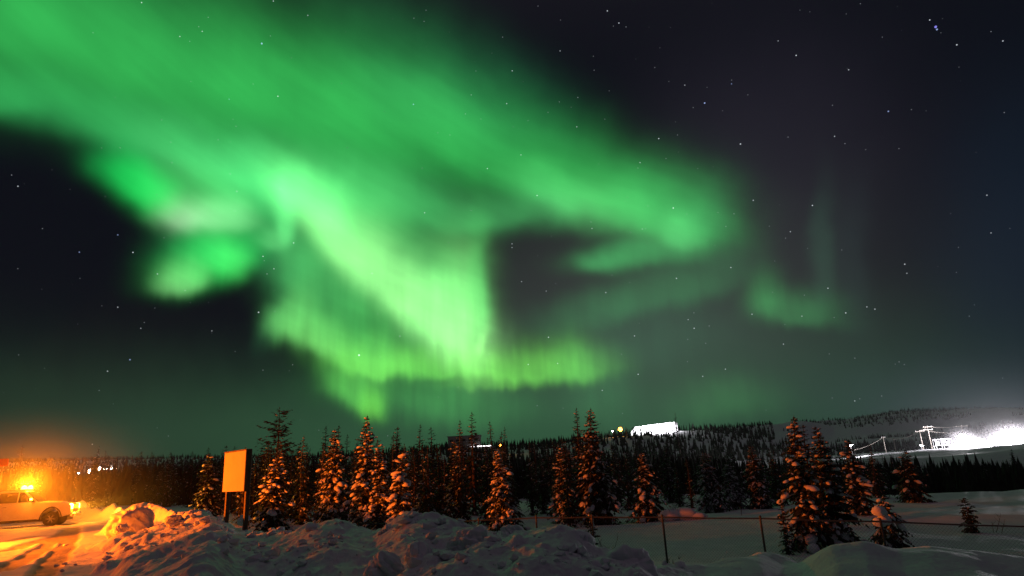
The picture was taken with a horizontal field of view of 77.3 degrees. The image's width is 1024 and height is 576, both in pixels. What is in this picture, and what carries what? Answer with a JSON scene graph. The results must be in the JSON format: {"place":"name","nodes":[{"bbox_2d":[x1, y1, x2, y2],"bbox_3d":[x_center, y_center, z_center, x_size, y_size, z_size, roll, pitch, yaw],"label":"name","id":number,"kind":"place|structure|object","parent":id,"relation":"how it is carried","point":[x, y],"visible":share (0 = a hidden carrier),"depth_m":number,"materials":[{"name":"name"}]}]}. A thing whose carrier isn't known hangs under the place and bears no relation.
{"place":"outdoors","nodes":[
{"label":"outdoors","id":0,"kind":"place"},
{"bbox_2d":[0,408,1023,575],"bbox_3d":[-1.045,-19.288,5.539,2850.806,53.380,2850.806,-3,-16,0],"label":"snow ground","id":1,"kind":"structure","parent":0,"point":[33,549],"depth_m":17.10,"materials":[{"name":"snow"}]},
{"bbox_2d":[13,465,25,490],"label":"forest spruce","id":2,"kind":"object","parent":1,"relation":"on","point":[18,486],"visible":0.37,"depth_m":80.08,"materials":[{"name":"green plant"}]},
{"bbox_2d":[0,486,81,525],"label":"pickup truck","id":3,"kind":"object","parent":1,"relation":"on","point":[26,504],"visible":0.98,"depth_m":36.77,"materials":[{"name":"white paint"}]},
{"bbox_2d":[82,446,101,508],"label":"forest spruce","id":4,"kind":"object","parent":1,"relation":"on","point":[92,503],"visible":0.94,"depth_m":75.27,"materials":[{"name":"green plant"}]},
{"bbox_2d":[102,472,112,506],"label":"forest spruce","id":5,"kind":"object","parent":1,"relation":"on","point":[105,498],"visible":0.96,"depth_m":80.24,"materials":[{"name":"green plant"}]},
{"bbox_2d":[114,523,128,533],"bbox_3d":[-12.686,7.834,20.827,0.386,0.351,0.432,-15,-20,37],"label":"snow chunk","id":6,"kind":"object","parent":1,"relation":"on","point":[119,528],"visible":0.91,"depth_m":20.72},
{"bbox_2d":[105,507,154,538],"bbox_3d":[-13.214,8.280,22.249,1.417,1.264,1.441,-10,-18,24],"label":"snow chunk","id":7,"kind":"object","parent":1,"relation":"on","point":[137,519],"visible":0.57,"depth_m":21.89,"materials":[{"name":"snow"}]},
{"bbox_2d":[131,452,141,500],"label":"forest spruce","id":8,"kind":"object","parent":1,"relation":"on","point":[138,475],"visible":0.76,"depth_m":87.85,"materials":[{"name":"green plant"}]},
{"bbox_2d":[141,459,155,502],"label":"forest spruce","id":9,"kind":"object","parent":1,"relation":"on","point":[149,490],"visible":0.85,"depth_m":82.36,"materials":[{"name":"green plant"}]},
{"bbox_2d":[148,467,162,504],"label":"forest spruce","id":10,"kind":"object","parent":1,"relation":"on","point":[157,493],"visible":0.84,"depth_m":78.62,"materials":[{"name":"green plant"}]},
{"bbox_2d":[155,453,173,506],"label":"forest spruce","id":11,"kind":"object","parent":1,"relation":"on","point":[167,488],"visible":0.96,"depth_m":75.45,"materials":[{"name":"green plant"}]},
{"bbox_2d":[159,456,182,505],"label":"forest spruce","id":12,"kind":"object","parent":1,"relation":"on","point":[174,491],"visible":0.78,"depth_m":79.36,"materials":[{"name":"green plant"}]},
{"bbox_2d":[164,515,183,527],"bbox_3d":[-9.999,6.929,18.978,0.551,0.412,0.574,12,-22,-42],"label":"snow chunk","id":13,"kind":"object","parent":1,"relation":"on","point":[172,521],"visible":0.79,"depth_m":18.81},
{"bbox_2d":[181,452,197,507],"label":"forest spruce","id":14,"kind":"object","parent":1,"relation":"on","point":[190,501],"visible":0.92,"depth_m":76.82,"materials":[{"name":"green plant"}]},
{"bbox_2d":[188,454,223,520],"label":"snowy spruce","id":15,"kind":"object","parent":1,"relation":"on","point":[207,485],"visible":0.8,"depth_m":40.22,"materials":[{"name":"green plant"}]},
{"bbox_2d":[214,462,224,514],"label":"forest spruce","id":16,"kind":"object","parent":1,"relation":"on","point":[221,495],"visible":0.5,"depth_m":52.77,"materials":[{"name":"green plant"}]},
{"bbox_2d":[222,449,251,529],"bbox_3d":[-7.034,5.454,16.268,0.192,2.572,1.396,13,-22,-43],"label":"sign board","id":17,"kind":"object","parent":1,"relation":"on","point":[237,470],"visible":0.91,"depth_m":16.26,"materials":[{"name":"metal"}]},
{"bbox_2d":[231,447,258,525],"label":"forest spruce","id":18,"kind":"object","parent":1,"relation":"on","point":[240,506],"visible":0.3,"depth_m":38.22,"materials":[{"name":"green plant"}]},
{"bbox_2d":[244,455,260,517],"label":"forest spruce","id":19,"kind":"object","parent":1,"relation":"on","point":[253,498],"visible":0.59,"depth_m":47.32,"materials":[{"name":"green plant"}]},
{"bbox_2d":[249,443,271,520],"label":"forest spruce","id":20,"kind":"object","parent":1,"relation":"on","point":[266,459],"visible":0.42,"depth_m":44.66,"materials":[{"name":"green plant"}]},
{"bbox_2d":[248,452,294,532],"bbox_3d":[-11.675,10.535,31.662,2.550,4.813,2.313,-17,-21,40],"label":"snowy spruce","id":21,"kind":"object","parent":1,"relation":"on","point":[272,516],"visible":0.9,"depth_m":31.39,"materials":[{"name":"green plant"}]},
{"bbox_2d":[250,407,301,514],"bbox_3d":[-19.779,14.614,53.606,5.121,9.285,4.576,-3,-16,0],"label":"tree","id":22,"kind":"object","parent":1,"relation":"on","point":[280,431],"visible":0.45,"depth_m":53.72,"materials":[{"name":"plant"}]},
{"bbox_2d":[259,443,292,526],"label":"forest spruce","id":23,"kind":"object","parent":1,"relation":"on","point":[283,510],"visible":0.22,"depth_m":39.51,"materials":[{"name":"green plant"}]},
{"bbox_2d":[285,457,295,517],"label":"forest spruce","id":24,"kind":"object","parent":1,"relation":"on","point":[290,484],"visible":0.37,"depth_m":48.99,"materials":[{"name":"green plant"}]},
{"bbox_2d":[284,452,309,517],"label":"forest spruce","id":25,"kind":"object","parent":1,"relation":"on","point":[289,512],"visible":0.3,"depth_m":47.85,"materials":[{"name":"green plant"}]},
{"bbox_2d":[287,437,314,524],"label":"forest spruce","id":26,"kind":"object","parent":1,"relation":"on","point":[301,515],"visible":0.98,"depth_m":43.28,"materials":[{"name":"green plant"}]},
{"bbox_2d":[303,444,313,509],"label":"forest spruce","id":27,"kind":"object","parent":1,"relation":"on","point":[309,483],"visible":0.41,"depth_m":61.54,"materials":[{"name":"green plant"}]},
{"bbox_2d":[303,454,313,514],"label":"forest spruce","id":28,"kind":"object","parent":1,"relation":"on","point":[308,471],"visible":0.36,"depth_m":54.80,"materials":[{"name":"green plant"}]},
{"bbox_2d":[306,449,326,521],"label":"forest spruce","id":29,"kind":"object","parent":1,"relation":"on","point":[321,485],"visible":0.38,"depth_m":40.05,"materials":[{"name":"green plant"}]},
{"bbox_2d":[308,442,330,522],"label":"forest spruce","id":30,"kind":"object","parent":1,"relation":"on","point":[315,499],"visible":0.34,"depth_m":43.95,"materials":[{"name":"green plant"}]},
{"bbox_2d":[310,426,328,510],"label":"forest spruce","id":31,"kind":"object","parent":1,"relation":"on","point":[325,439],"visible":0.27,"depth_m":60.20,"materials":[{"name":"green plant"}]},
{"bbox_2d":[310,430,351,522],"bbox_3d":[-10.150,11.389,36.260,2.948,6.768,2.781,5,-18,-27],"label":"snowy spruce","id":32,"kind":"object","parent":1,"relation":"on","point":[332,492],"visible":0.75,"depth_m":36.15,"materials":[{"name":"green plant"}]},
{"bbox_2d":[342,434,351,500],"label":"forest spruce","id":33,"kind":"object","parent":1,"relation":"on","point":[346,462],"visible":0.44,"depth_m":61.86,"materials":[{"name":"green plant"}]},
{"bbox_2d":[336,416,393,528],"bbox_3d":[-8.011,10.350,34.592,2.788,6.937,2.332,-11,-18,26],"label":"snowy spruce","id":34,"kind":"object","parent":1,"relation":"on","point":[364,500],"visible":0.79,"depth_m":34.34,"materials":[{"name":"green plant"}]},
{"bbox_2d":[363,439,393,529],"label":"snowy spruce","id":35,"kind":"object","parent":1,"relation":"on","point":[378,500],"visible":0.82,"depth_m":31.24,"materials":[{"name":"green plant"}]},
{"bbox_2d":[363,550,404,575],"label":"snow chunk","id":36,"kind":"object","parent":1,"relation":"on","point":[384,563],"visible":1,"depth_m":6.96,"materials":[{"name":"snow"}]},
{"bbox_2d":[387,434,402,508],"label":"forest spruce","id":37,"kind":"object","parent":1,"relation":"on","point":[392,462],"visible":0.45,"depth_m":49.39,"materials":[{"name":"green plant"}]},
{"bbox_2d":[382,451,412,527],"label":"snowy spruce","id":38,"kind":"object","parent":1,"relation":"on","point":[399,496],"visible":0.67,"depth_m":30.44,"materials":[{"name":"green plant"}]},
{"bbox_2d":[385,427,410,488],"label":"forest spruce","id":39,"kind":"object","parent":1,"relation":"on","point":[396,450],"visible":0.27,"depth_m":58.19,"materials":[{"name":"green plant"}]},
{"bbox_2d":[102,503,695,575],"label":"snow rubble","id":40,"kind":"object","parent":1,"relation":"on","point":[412,562],"visible":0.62,"depth_m":9.45,"materials":[{"name":"snow"}]},
{"bbox_2d":[396,447,416,511],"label":"forest spruce","id":41,"kind":"object","parent":1,"relation":"on","point":[409,497],"visible":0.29,"depth_m":46.79,"materials":[{"name":"green plant"}]},
{"bbox_2d":[409,447,420,508],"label":"forest spruce","id":42,"kind":"object","parent":1,"relation":"on","point":[414,482],"visible":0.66,"depth_m":50.34,"materials":[{"name":"green plant"}]},
{"bbox_2d":[404,541,432,561],"bbox_3d":[-1.098,3.175,7.641,0.335,0.295,0.357,-13,-19,32],"label":"snow chunk","id":43,"kind":"object","parent":1,"relation":"on","point":[419,549],"visible":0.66,"depth_m":7.58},
{"bbox_2d":[413,425,429,499],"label":"forest spruce","id":44,"kind":"object","parent":1,"relation":"on","point":[418,454],"visible":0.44,"depth_m":56.15,"materials":[{"name":"green plant"}]},
{"bbox_2d":[411,460,440,512],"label":"snowy spruce","id":45,"kind":"object","parent":1,"relation":"on","point":[416,505],"visible":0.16,"depth_m":41.77,"materials":[{"name":"green plant"}]},
{"bbox_2d":[417,447,437,512],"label":"forest spruce","id":46,"kind":"object","parent":1,"relation":"on","point":[421,484],"visible":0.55,"depth_m":40.99,"materials":[{"name":"green plant"}]},
{"bbox_2d":[416,444,441,512],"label":"forest spruce","id":47,"kind":"object","parent":1,"relation":"on","point":[428,495],"visible":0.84,"depth_m":39.77,"materials":[{"name":"green plant"}]},
{"bbox_2d":[420,428,443,508],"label":"forest spruce","id":48,"kind":"object","parent":1,"relation":"on","point":[431,457],"visible":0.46,"depth_m":57.87,"materials":[{"name":"green plant"}]},
{"bbox_2d":[430,445,448,515],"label":"forest spruce","id":49,"kind":"object","parent":1,"relation":"on","point":[439,491],"visible":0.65,"depth_m":44.45,"materials":[{"name":"green plant"}]},
{"bbox_2d":[441,456,452,515],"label":"forest spruce","id":50,"kind":"object","parent":1,"relation":"on","point":[444,479],"visible":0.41,"depth_m":47.92,"materials":[{"name":"green plant"}]},
{"bbox_2d":[439,441,472,523],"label":"snowy spruce","id":51,"kind":"object","parent":1,"relation":"on","point":[452,489],"visible":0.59,"depth_m":42.86,"materials":[{"name":"green plant"}]},
{"bbox_2d":[449,421,473,522],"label":"forest spruce","id":52,"kind":"object","parent":1,"relation":"on","point":[461,499],"visible":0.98,"depth_m":42.18,"materials":[{"name":"green plant"}]},
{"bbox_2d":[460,432,471,501],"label":"forest spruce","id":53,"kind":"object","parent":1,"relation":"on","point":[462,460],"visible":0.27,"depth_m":67.77,"materials":[{"name":"green plant"}]},
{"bbox_2d":[447,524,487,550],"bbox_3d":[-0.564,3.312,8.113,0.508,0.569,0.529,-5,-16,6],"label":"snow chunk","id":54,"kind":"object","parent":1,"relation":"on","point":[461,539],"visible":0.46,"depth_m":8.02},
{"bbox_2d":[447,435,495,453],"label":"flat building","id":55,"kind":"structure","parent":1,"relation":"on","point":[451,439],"depth_m":321.62,"materials":[{"name":"black"}]},
{"bbox_2d":[461,414,485,515],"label":"forest spruce","id":56,"kind":"object","parent":1,"relation":"on","point":[475,494],"visible":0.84,"depth_m":51.79,"materials":[{"name":"green plant"}]},
{"bbox_2d":[474,437,494,524],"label":"forest spruce","id":57,"kind":"object","parent":1,"relation":"on","point":[487,489],"visible":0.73,"depth_m":42.38,"materials":[{"name":"green plant"}]},
{"bbox_2d":[479,422,498,513],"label":"forest spruce","id":58,"kind":"object","parent":1,"relation":"on","point":[491,450],"visible":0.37,"depth_m":50.34,"materials":[{"name":"green plant"}]},
{"bbox_2d":[488,447,522,525],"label":"forest spruce","id":59,"kind":"object","parent":1,"relation":"on","point":[502,452],"visible":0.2,"depth_m":39.81,"materials":[{"name":"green plant"}]},
{"bbox_2d":[482,449,530,531],"bbox_3d":[-0.314,10.717,31.207,2.531,5.585,2.451,2,-17,-17],"label":"snowy spruce","id":60,"kind":"object","parent":1,"relation":"on","point":[502,507],"visible":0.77,"depth_m":31.24,"materials":[{"name":"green plant"}]},
{"bbox_2d":[0,406,1023,505],"bbox_3d":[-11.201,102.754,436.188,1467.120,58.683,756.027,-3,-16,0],"label":"forest","id":61,"kind":"object","parent":1,"relation":"on","point":[946,477],"visible":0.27,"depth_m":116.67,"materials":[{"name":"plant"}]},
{"bbox_2d":[500,524,523,537],"bbox_3d":[0.006,3.292,8.527,0.342,0.276,0.356,-10,-17,23],"label":"snow chunk","id":62,"kind":"object","parent":1,"relation":"on","point":[507,530],"visible":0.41,"depth_m":8.47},
{"bbox_2d":[507,456,526,517],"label":"forest spruce","id":63,"kind":"object","parent":1,"relation":"on","point":[517,496],"visible":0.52,"depth_m":48.42,"materials":[{"name":"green plant"}]},
{"bbox_2d":[522,442,541,515],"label":"forest spruce","id":64,"kind":"object","parent":1,"relation":"on","point":[531,496],"visible":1,"depth_m":49.17,"materials":[{"name":"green plant"}]},
{"bbox_2d":[535,454,551,514],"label":"forest spruce","id":65,"kind":"object","parent":1,"relation":"on","point":[544,510],"visible":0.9,"depth_m":50.47,"materials":[{"name":"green plant"}]},
{"bbox_2d":[544,444,553,499],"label":"forest spruce","id":66,"kind":"object","parent":1,"relation":"on","point":[549,468],"visible":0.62,"depth_m":74.78,"materials":[{"name":"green plant"}]},
{"bbox_2d":[544,456,557,515],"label":"forest spruce","id":67,"kind":"object","parent":1,"relation":"on","point":[554,477],"visible":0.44,"depth_m":48.48,"materials":[{"name":"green plant"}]},
{"bbox_2d":[547,444,579,523],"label":"snowy spruce","id":68,"kind":"object","parent":1,"relation":"on","point":[558,491],"visible":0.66,"depth_m":41.80,"materials":[{"name":"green plant"}]},
{"bbox_2d":[550,442,582,523],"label":"forest spruce","id":69,"kind":"object","parent":1,"relation":"on","point":[572,510],"visible":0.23,"depth_m":42.63,"materials":[{"name":"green plant"}]},
{"bbox_2d":[562,441,576,509],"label":"forest spruce","id":70,"kind":"object","parent":1,"relation":"on","point":[570,474],"visible":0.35,"depth_m":52.98,"materials":[{"name":"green plant"}]},
{"bbox_2d":[558,439,581,527],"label":"forest spruce","id":71,"kind":"object","parent":1,"relation":"on","point":[567,499],"visible":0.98,"depth_m":38.35,"materials":[{"name":"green plant"}]},
{"bbox_2d":[570,408,586,520],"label":"snowy spruce","id":72,"kind":"object","parent":1,"relation":"on","point":[578,447],"visible":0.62,"depth_m":44.36,"materials":[{"name":"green plant"}]},
{"bbox_2d":[570,529,595,544],"bbox_3d":[0.849,3.154,7.928,0.392,0.337,0.438,-3,-16,-2],"label":"snow chunk","id":73,"kind":"object","parent":1,"relation":"on","point":[580,535],"visible":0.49,"depth_m":7.89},
{"bbox_2d":[574,409,626,525],"bbox_3d":[5.543,11.879,41.097,3.479,8.443,3.387,-3,-16,0],"label":"snowy spruce","id":74,"kind":"object","parent":1,"relation":"on","point":[597,502],"visible":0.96,"depth_m":40.63,"materials":[{"name":"green plant"}]},
{"bbox_2d":[608,443,625,502],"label":"forest spruce","id":75,"kind":"object","parent":1,"relation":"on","point":[614,475],"visible":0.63,"depth_m":57.50,"materials":[{"name":"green plant"}]},
{"bbox_2d":[615,456,625,506],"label":"forest spruce","id":76,"kind":"object","parent":1,"relation":"on","point":[619,485],"visible":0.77,"depth_m":56.07,"materials":[{"name":"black plant"}]},
{"bbox_2d":[620,452,634,510],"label":"forest spruce","id":77,"kind":"object","parent":1,"relation":"on","point":[629,497],"visible":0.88,"depth_m":49.12,"materials":[{"name":"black plant"}]},
{"bbox_2d":[622,451,637,508],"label":"forest spruce","id":78,"kind":"object","parent":1,"relation":"on","point":[631,474],"visible":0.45,"depth_m":51.33,"materials":[{"name":"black plant"}]},
{"bbox_2d":[606,544,657,575],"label":"snow chunk","id":79,"kind":"object","parent":1,"relation":"on","point":[626,551],"visible":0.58,"depth_m":7.35,"materials":[{"name":"snow"}]},
{"bbox_2d":[625,452,670,523],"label":"snowy spruce","id":80,"kind":"object","parent":1,"relation":"on","point":[646,504],"visible":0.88,"depth_m":40.49,"materials":[{"name":"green plant"}]},
{"bbox_2d":[629,422,677,434],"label":"hill building","id":81,"kind":"structure","parent":1,"relation":"on","point":[661,427],"depth_m":362.95,"materials":[{"name":"metal"}]},
{"bbox_2d":[657,456,666,498],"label":"forest spruce","id":82,"kind":"object","parent":1,"relation":"on","point":[661,477],"visible":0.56,"depth_m":65.90,"materials":[{"name":"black plant"}]},
{"bbox_2d":[671,464,686,507],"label":"forest spruce","id":83,"kind":"object","parent":1,"relation":"on","point":[678,496],"visible":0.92,"depth_m":50.40,"materials":[{"name":"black plant"}]},
{"bbox_2d":[673,413,687,459],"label":"snowy spruce","id":84,"kind":"object","parent":1,"relation":"on","point":[680,455],"visible":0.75,"depth_m":183.81,"materials":[{"name":"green plant"}]},
{"bbox_2d":[658,499,707,521],"bbox_3d":[10.400,13.741,39.305,3.074,1.436,1.657,-3,-16,0],"label":"snow mound","id":85,"kind":"object","parent":1,"relation":"on","point":[680,511],"visible":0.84,"depth_m":38.70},
{"bbox_2d":[357,514,1023,562],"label":"chain link fence","id":86,"kind":"object","parent":1,"relation":"on","point":[662,517],"visible":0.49,"depth_m":19.16,"materials":[{"name":"metal"}]},
{"bbox_2d":[683,459,698,507],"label":"forest spruce","id":87,"kind":"object","parent":1,"relation":"on","point":[690,496],"visible":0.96,"depth_m":49.84,"materials":[{"name":"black plant"}]},
{"bbox_2d":[691,452,733,513],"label":"snowy spruce","id":88,"kind":"object","parent":1,"relation":"on","point":[712,496],"visible":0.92,"depth_m":44.34,"materials":[{"name":"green plant"}]},
{"bbox_2d":[719,464,749,510],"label":"snowy spruce","id":89,"kind":"object","parent":1,"relation":"on","point":[732,492],"visible":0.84,"depth_m":46.24,"materials":[{"name":"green plant"}]},
{"bbox_2d":[740,446,775,508],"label":"snowy spruce","id":90,"kind":"object","parent":1,"relation":"on","point":[763,501],"visible":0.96,"depth_m":45.40,"materials":[{"name":"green plant"}]},
{"bbox_2d":[763,449,780,499],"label":"forest spruce","id":91,"kind":"object","parent":1,"relation":"on","point":[771,474],"visible":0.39,"depth_m":64.86,"materials":[{"name":"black plant"}]},
{"bbox_2d":[767,450,790,506],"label":"forest spruce","id":92,"kind":"object","parent":1,"relation":"on","point":[777,487],"visible":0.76,"depth_m":47.55,"materials":[{"name":"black plant"}]},
{"bbox_2d":[778,444,797,489],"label":"forest spruce","id":93,"kind":"object","parent":1,"relation":"on","point":[782,446],"visible":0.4,"depth_m":57.84,"materials":[{"name":"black plant"}]},
{"bbox_2d":[776,500,800,554],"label":"spruce sapling","id":94,"kind":"object","parent":1,"relation":"on","point":[788,550],"visible":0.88,"depth_m":23.21,"materials":[{"name":"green plant"}]},
{"bbox_2d":[777,417,844,553],"bbox_3d":[11.078,7.608,24.629,2.230,5.343,2.196,3,-17,-22],"label":"snowy spruce","id":95,"kind":"object","parent":1,"relation":"on","point":[803,498],"visible":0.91,"depth_m":24.28,"materials":[{"name":"green plant"}]},
{"bbox_2d":[799,425,835,521],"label":"forest spruce","id":96,"kind":"object","parent":1,"relation":"on","point":[808,453],"visible":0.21,"depth_m":32.59,"materials":[{"name":"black plant"}]},
{"bbox_2d":[808,427,869,544],"bbox_3d":[12.548,8.022,25.523,2.642,4.984,2.157,-3,-16,0],"label":"snowy spruce","id":97,"kind":"object","parent":1,"relation":"on","point":[828,497],"visible":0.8,"depth_m":25.24,"materials":[{"name":"green plant"}]},
{"bbox_2d":[839,440,877,515],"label":"snowy spruce","id":98,"kind":"object","parent":1,"relation":"on","point":[857,484],"visible":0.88,"depth_m":35.78,"materials":[{"name":"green plant"}]},
{"bbox_2d":[864,443,890,497],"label":"forest spruce","id":99,"kind":"object","parent":1,"relation":"on","point":[875,493],"visible":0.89,"depth_m":47.47,"materials":[{"name":"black plant"}]},
{"bbox_2d":[881,455,894,494],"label":"forest spruce","id":100,"kind":"object","parent":1,"relation":"on","point":[888,489],"visible":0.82,"depth_m":56.95,"materials":[{"name":"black plant"}]},
{"bbox_2d":[869,495,914,547],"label":"drooping spruce","id":101,"kind":"object","parent":1,"relation":"on","point":[882,512],"visible":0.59,"depth_m":18.90,"materials":[{"name":"green plant"}]},
{"bbox_2d":[888,449,935,502],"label":"snowy spruce","id":102,"kind":"object","parent":1,"relation":"on","point":[910,481],"visible":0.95,"depth_m":43.50,"materials":[{"name":"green plant"}]},
{"bbox_2d":[932,438,952,448],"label":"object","id":103,"kind":"object","parent":1,"relation":"on","point":[942,440],"visible":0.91,"depth_m":205.78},
{"bbox_2d":[958,498,980,533],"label":"spruce sapling","id":104,"kind":"object","parent":1,"relation":"on","point":[969,519],"visible":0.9,"depth_m":27.93,"materials":[{"name":"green plant"}]},
{"bbox_2d":[948,437,999,447],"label":"snow heap","id":105,"kind":"object","parent":1,"relation":"on","point":[976,442],"visible":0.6,"depth_m":207.13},
{"bbox_2d":[996,435,1023,445],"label":"snow heap","id":106,"kind":"object","parent":1,"relation":"on","point":[1002,442],"visible":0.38,"depth_m":198.42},
{"bbox_2d":[0,0,1023,460],"label":"sky","id":107,"kind":"structure","parent":0,"point":[217,216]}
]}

